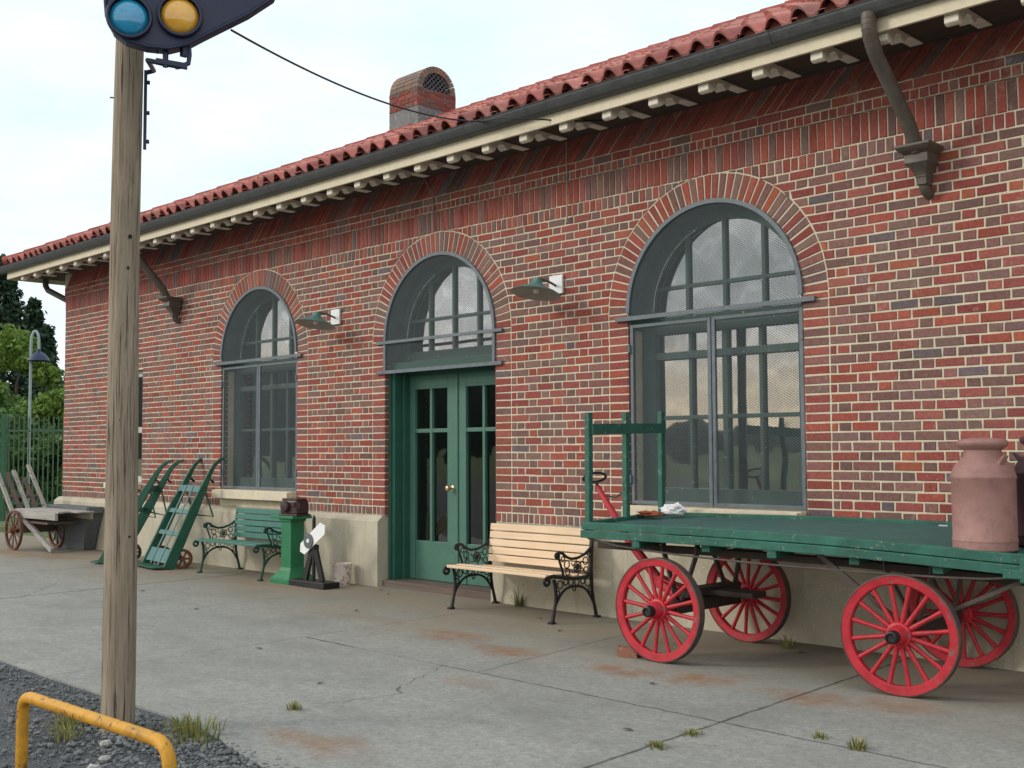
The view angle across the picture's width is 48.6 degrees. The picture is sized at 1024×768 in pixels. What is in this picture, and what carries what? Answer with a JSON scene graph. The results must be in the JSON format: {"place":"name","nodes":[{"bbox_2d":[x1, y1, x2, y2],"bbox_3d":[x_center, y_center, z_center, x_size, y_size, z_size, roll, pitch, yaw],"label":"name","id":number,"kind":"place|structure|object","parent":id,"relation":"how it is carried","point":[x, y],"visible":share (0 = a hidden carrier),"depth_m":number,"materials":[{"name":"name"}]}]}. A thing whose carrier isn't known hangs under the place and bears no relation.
{"place":"outdoors","nodes":[
{"label":"outdoors","id":0,"kind":"place"},
{"bbox_2d":[0,511,52,538],"bbox_3d":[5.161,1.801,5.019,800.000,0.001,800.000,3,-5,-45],"label":"ground","id":1,"kind":"structure","parent":0,"point":[2,527],"depth_m":22.70,"materials":[{"name":"green plant"}]},
{"bbox_2d":[0,386,31,419],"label":"leafy tree","id":2,"kind":"object","parent":1,"relation":"on","point":[7,401],"visible":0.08,"depth_m":35.80,"materials":[{"name":"green plant"}]},
{"bbox_2d":[0,253,37,400],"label":"conifer tree","id":3,"kind":"object","parent":1,"relation":"on","point":[11,309],"visible":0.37,"depth_m":49.95,"materials":[{"name":"green plant"}]},
{"bbox_2d":[0,434,51,510],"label":"bush","id":4,"kind":"object","parent":1,"relation":"on","point":[15,463],"visible":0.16,"depth_m":30.20,"materials":[{"name":"green plant"}]},
{"bbox_2d":[0,323,61,409],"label":"leafy tree","id":5,"kind":"object","parent":1,"relation":"on","point":[14,342],"visible":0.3,"depth_m":37.97,"materials":[{"name":"green plant"}]},
{"bbox_2d":[0,406,62,449],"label":"bush","id":6,"kind":"object","parent":1,"relation":"on","point":[22,414],"visible":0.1,"depth_m":32.26,"materials":[{"name":"green plant"}]},
{"bbox_2d":[0,414,63,520],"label":"picket fence","id":7,"kind":"object","parent":1,"relation":"on","point":[5,436],"visible":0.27,"depth_m":22.93,"materials":[{"name":"green metal"}]},
{"bbox_2d":[9,296,54,400],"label":"conifer tree","id":8,"kind":"object","parent":1,"relation":"on","point":[35,319],"visible":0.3,"depth_m":51.95,"materials":[{"name":"green plant"}]},
{"bbox_2d":[9,434,62,507],"bbox_3d":[-12.309,2.527,30.754,2.893,2.364,3.044,3,-5,-45],"label":"bush","id":9,"kind":"object","parent":1,"relation":"on","point":[45,466],"visible":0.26,"depth_m":30.27,"materials":[{"name":"green plant"}]},
{"bbox_2d":[8,388,63,432],"bbox_3d":[-14.587,2.005,36.066,3.296,3.773,3.326,3,-5,-45],"label":"bush","id":10,"kind":"object","parent":1,"relation":"on","point":[50,405],"visible":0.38,"depth_m":35.19,"materials":[{"name":"green plant"}]},
{"bbox_2d":[27,330,49,501],"bbox_3d":[-11.781,0.911,28.127,0.530,4.534,0.530,3,-5,-45],"label":"yard lamp","id":11,"kind":"object","parent":1,"relation":"on","point":[38,355],"visible":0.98,"depth_m":28.14,"materials":[{"name":"metal"}]},
{"bbox_2d":[31,366,64,401],"bbox_3d":[-15.601,1.618,39.980,4.021,4.659,3.582,3,-5,-45],"label":"leafy tree","id":12,"kind":"object","parent":1,"relation":"on","point":[57,385],"visible":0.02,"depth_m":39.73,"materials":[{"name":"green plant"}]},
{"bbox_2d":[45,323,63,386],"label":"conifer tree","id":13,"kind":"object","parent":1,"relation":"on","point":[52,348],"visible":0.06,"depth_m":54.09,"materials":[{"name":"green plant"}]},
{"bbox_2d":[0,662,299,767],"bbox_3d":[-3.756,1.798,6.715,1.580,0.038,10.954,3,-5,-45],"label":"gravel","id":14,"kind":"structure","parent":0,"point":[185,745],"depth_m":5.37,"materials":[{"name":"grey gravel"}]},
{"bbox_2d":[43,722,88,742],"bbox_3d":[-2.164,1.687,5.524,0.221,0.080,0.237,3,-5,-45],"label":"weed tuft","id":15,"kind":"object","parent":14,"relation":"on","point":[64,731],"visible":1,"depth_m":5.52,"materials":[{"name":"green plant"}]},
{"bbox_2d":[41,714,90,732],"bbox_3d":[-2.256,1.691,5.747,0.304,0.098,0.298,3,-5,-45],"label":"weed tuft","id":16,"kind":"object","parent":14,"relation":"on","point":[69,721],"visible":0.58,"depth_m":5.72,"materials":[{"name":"green plant"}]},
{"bbox_2d":[87,763,100,767],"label":"stone","id":17,"kind":"object","parent":14,"relation":"on","point":[90,765],"visible":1,"depth_m":4.93,"materials":[{"name":"white stone"}]},
{"bbox_2d":[15,692,176,767],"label":"guard rail","id":18,"kind":"object","parent":14,"relation":"on","point":[161,743],"visible":1,"depth_m":3.78,"materials":[{"name":"yellow metal"}]},
{"bbox_2d":[98,755,110,761],"bbox_3d":[-1.839,1.694,5.119,0.051,0.031,0.039,3,-5,-45],"label":"stone","id":19,"kind":"object","parent":14,"relation":"on","point":[105,758],"visible":1,"depth_m":5.11,"materials":[{"name":"white stone"}]},
{"bbox_2d":[99,739,112,747],"bbox_3d":[-1.931,1.710,5.385,0.053,0.038,0.061,3,-5,-45],"label":"stone","id":20,"kind":"object","parent":14,"relation":"on","point":[107,743],"visible":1,"depth_m":5.37,"materials":[{"name":"white stone"}]},
{"bbox_2d":[100,39,143,734],"bbox_3d":[-1.975,-0.283,5.767,0.168,4.600,0.182,3,-5,-45],"label":"wooden pole","id":21,"kind":"object","parent":14,"relation":"on","point":[118,676],"visible":0.86,"depth_m":5.68,"materials":[{"name":"brown wood"}]},
{"bbox_2d":[103,0,274,149],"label":"railway signal","id":22,"kind":"object","parent":21,"relation":"attached to","point":[165,28],"visible":1,"depth_m":5.41,"materials":[{"name":"black metal"}]},
{"bbox_2d":[158,713,203,733],"bbox_3d":[-1.640,1.674,5.599,0.240,0.090,0.264,3,-5,-45],"label":"weed tuft","id":23,"kind":"object","parent":14,"relation":"on","point":[182,721],"visible":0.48,"depth_m":5.63,"materials":[{"name":"green plant"}]},
{"bbox_2d":[161,710,233,744],"bbox_3d":[-1.512,1.641,5.490,0.377,0.141,0.420,1,-4,-19],"label":"weed tuft","id":24,"kind":"object","parent":14,"relation":"on","point":[195,730],"visible":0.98,"depth_m":5.45,"materials":[{"name":"green plant"}]},
{"bbox_2d":[0,0,787,383],"label":"sky","id":25,"kind":"structure","parent":0,"point":[239,110],"materials":[{"name":"white"}]},
{"bbox_2d":[0,532,1023,767],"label":"concrete platform","id":26,"kind":"structure","parent":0,"point":[413,679],"depth_m":6.69,"materials":[{"name":"grey concrete"}]},
{"bbox_2d":[0,464,94,552],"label":"hand wagon","id":27,"kind":"object","parent":26,"relation":"on","point":[36,520],"visible":0.99,"depth_m":16.11,"materials":[{"name":"wood"}]},
{"bbox_2d":[46,504,103,549],"bbox_3d":[-6.292,2.049,16.247,0.250,0.615,1.435,3,-5,-45],"label":"storage bin","id":28,"kind":"object","parent":26,"relation":"on","point":[81,534],"visible":0.78,"depth_m":15.95,"materials":[{"name":"metal"}]},
{"bbox_2d":[90,459,184,564],"bbox_3d":[-4.664,1.594,14.117,1.025,1.304,0.510,0,-3,3],"label":"hand truck","id":29,"kind":"object","parent":26,"relation":"on","point":[146,509],"visible":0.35,"depth_m":14.29,"materials":[{"name":"green paint"}]},
{"bbox_2d":[137,457,224,569],"bbox_3d":[-4.015,1.549,13.680,0.885,1.325,0.740,2,-4,-38],"label":"hand truck","id":30,"kind":"object","parent":26,"relation":"on","point":[158,552],"visible":0.98,"depth_m":13.55,"materials":[{"name":"green paint"}]},
{"bbox_2d":[192,508,280,580],"bbox_3d":[-2.953,1.767,12.635,1.265,0.720,0.647,-4,-5,44],"label":"park bench","id":31,"kind":"object","parent":26,"relation":"on","point":[271,534],"visible":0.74,"depth_m":12.86,"materials":[{"name":"green wood"}]},
{"bbox_2d":[270,515,311,584],"bbox_3d":[-2.326,1.732,11.921,0.400,0.701,0.340,-3,-5,43],"label":"signal pedestal","id":32,"kind":"object","parent":26,"relation":"on","point":[292,539],"visible":0.87,"depth_m":11.83,"materials":[{"name":"green paint"}]},
{"bbox_2d":[278,498,310,515],"bbox_3d":[-2.294,1.289,11.890,0.305,0.178,0.225,-3,-4,39],"label":"relay box","id":33,"kind":"object","parent":32,"relation":"on","point":[293,506],"visible":1,"depth_m":11.81,"materials":[{"name":"red paint"}]},
{"bbox_2d":[283,700,303,710],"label":"weed tuft","id":34,"kind":"object","parent":26,"relation":"on","point":[294,706],"visible":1,"depth_m":6.03,"materials":[{"name":"green plant"}]},
{"bbox_2d":[288,515,339,589],"bbox_3d":[-2.016,1.699,11.523,0.202,0.723,0.622,3,-5,-45],"label":"switch target","id":35,"kind":"object","parent":26,"relation":"on","point":[309,545],"visible":1,"depth_m":11.48,"materials":[{"name":"black metal"}]},
{"bbox_2d":[332,562,351,585],"bbox_3d":[-1.745,1.952,11.637,0.208,0.222,0.212,3,-5,-45],"label":"bucket","id":36,"kind":"object","parent":26,"relation":"on","point":[342,573],"visible":0.94,"depth_m":11.56,"materials":[{"name":"metal"}]},
{"bbox_2d":[0,0,1023,671],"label":"station building","id":37,"kind":"structure","parent":26,"relation":"on","point":[780,246],"depth_m":9.43,"materials":[{"name":"brick"}]},
{"bbox_2d":[103,370,142,488],"bbox_3d":[-5.316,0.634,15.737,0.260,1.630,1.000,3,-5,-45],"label":"sash window","id":38,"kind":"structure","parent":37,"relation":"in","point":[140,372],"depth_m":15.65,"materials":[{"name":"paint"}]},
{"bbox_2d":[212,286,301,501],"bbox_3d":[-2.940,0.107,13.393,0.405,2.516,1.857,3,-5,-45],"label":"arched window","id":39,"kind":"structure","parent":37,"relation":"in","point":[259,341],"depth_m":13.49,"materials":[{"name":"grey glass"}]},
{"bbox_2d":[295,309,340,329],"bbox_3d":[-2.068,-0.701,12.078,0.497,0.230,0.432,3,-5,-45],"label":"wall lamp","id":40,"kind":"object","parent":37,"relation":"attached to","point":[315,320],"visible":1,"depth_m":12.17,"materials":[{"name":"green metal"}]},
{"bbox_2d":[230,29,603,121],"bbox_3d":[-0.582,-1.997,7.506,1.119,0.722,4.107,-2,-4,24],"label":"overhead cable","id":41,"kind":"object","parent":37,"relation":"attached to","point":[277,55],"visible":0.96,"depth_m":7.44,"materials":[{"name":"black rubber"}]},
{"bbox_2d":[410,374,455,582],"bbox_3d":[-0.819,0.935,11.425,0.125,2.080,0.732,3,-5,-45],"label":"door","id":42,"kind":"structure","parent":37,"relation":"in","point":[432,397],"depth_m":11.46,"materials":[{"name":"green paint"}]},
{"bbox_2d":[376,251,502,374],"bbox_3d":[-0.651,-0.712,11.177,0.296,1.162,1.857,3,-5,-45],"label":"fanlight window","id":43,"kind":"structure","parent":37,"relation":"in","point":[440,315],"depth_m":11.26,"materials":[{"name":"glass"}]},
{"bbox_2d":[456,370,495,586],"bbox_3d":[-0.276,0.903,10.927,0.058,2.080,0.735,3,-5,-45],"label":"door","id":44,"kind":"structure","parent":37,"relation":"in","point":[475,391],"depth_m":11.03,"materials":[{"name":"green paint"}]},
{"bbox_2d":[511,274,563,300],"bbox_3d":[0.228,-0.848,9.769,0.497,0.230,0.432,3,-5,-45],"label":"wall lamp","id":45,"kind":"object","parent":37,"relation":"attached to","point":[536,289],"visible":1,"depth_m":9.86,"materials":[{"name":"green metal"}]},
{"bbox_2d":[615,198,815,515],"bbox_3d":[1.593,-0.183,8.835,0.405,2.516,1.857,3,-5,-45],"label":"arched window","id":46,"kind":"structure","parent":37,"relation":"in","point":[715,298],"depth_m":8.86,"materials":[{"name":"grey glass"}]},
{"bbox_2d":[511,587,526,606],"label":"weed tuft","id":47,"kind":"object","parent":26,"relation":"on","point":[518,602],"visible":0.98,"depth_m":9.97,"materials":[{"name":"green plant"}]},
{"bbox_2d":[442,523,600,624],"bbox_3d":[0.057,1.572,9.559,0.647,0.720,1.265,3,-5,-44],"label":"park bench","id":48,"kind":"object","parent":26,"relation":"on","point":[560,555],"visible":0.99,"depth_m":9.63,"materials":[{"name":"beige wood"}]},
{"bbox_2d":[617,645,640,657],"bbox_3d":[0.778,1.780,7.521,0.144,0.067,0.092,-2,-4,26],"label":"chock brick","id":49,"kind":"object","parent":26,"relation":"on","point":[626,651],"visible":0.76,"depth_m":7.49,"materials":[{"name":"red brick"}]},
{"bbox_2d":[645,739,669,749],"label":"weed tuft","id":50,"kind":"object","parent":26,"relation":"on","point":[657,744],"visible":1,"depth_m":5.23,"materials":[{"name":"green plant"}]},
{"bbox_2d":[680,728,702,736],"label":"weed tuft","id":51,"kind":"object","parent":26,"relation":"on","point":[692,732],"visible":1,"depth_m":5.44,"materials":[{"name":"green plant"}]},
{"bbox_2d":[774,634,799,648],"bbox_3d":[1.887,1.766,7.850,0.212,0.115,0.214,3,-5,-45],"label":"weed tuft","id":52,"kind":"object","parent":26,"relation":"on","point":[786,644],"visible":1,"depth_m":7.80,"materials":[{"name":"green plant"}]},
{"bbox_2d":[580,411,1023,696],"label":"baggage cart","id":53,"kind":"object","parent":26,"relation":"on","point":[926,551],"visible":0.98,"depth_m":7.10,"materials":[{"name":"green wood"}]},
{"bbox_2d":[636,510,662,516],"bbox_3d":[1.007,0.948,8.318,0.135,0.043,0.236,3,-5,-45],"label":"wrapper","id":54,"kind":"object","parent":53,"relation":"on","point":[653,513],"visible":1,"depth_m":8.27,"materials":[{"name":"orange paper"}]},
{"bbox_2d":[659,502,686,514],"bbox_3d":[1.193,0.916,8.360,0.108,0.092,0.244,3,-5,-45],"label":"plastic bag","id":55,"kind":"object","parent":53,"relation":"on","point":[677,508],"visible":1,"depth_m":8.32,"materials":[{"name":"white plastic"}]},
{"bbox_2d":[950,438,1018,551],"bbox_3d":[2.582,0.600,6.201,0.340,0.612,0.341,1,-4,-19],"label":"milk can","id":56,"kind":"object","parent":53,"relation":"on","point":[983,476],"visible":0.97,"depth_m":6.07,"materials":[{"name":"pink paint"}]},
{"bbox_2d":[1012,436,1023,545],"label":"milk can","id":57,"kind":"object","parent":53,"relation":"on","point":[1019,468],"visible":0.73,"depth_m":6.25,"materials":[{"name":"red paint"}]},
{"bbox_2d":[811,730,831,739],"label":"weed tuft","id":58,"kind":"object","parent":26,"relation":"on","point":[818,736],"visible":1,"depth_m":5.38,"materials":[{"name":"green plant"}]},
{"bbox_2d":[846,735,869,750],"bbox_3d":[1.574,1.635,5.173,0.135,0.066,0.143,-2,-4,29],"label":"weed tuft","id":59,"kind":"object","parent":26,"relation":"on","point":[859,747],"visible":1,"depth_m":5.18,"materials":[{"name":"green plant"}]}
]}

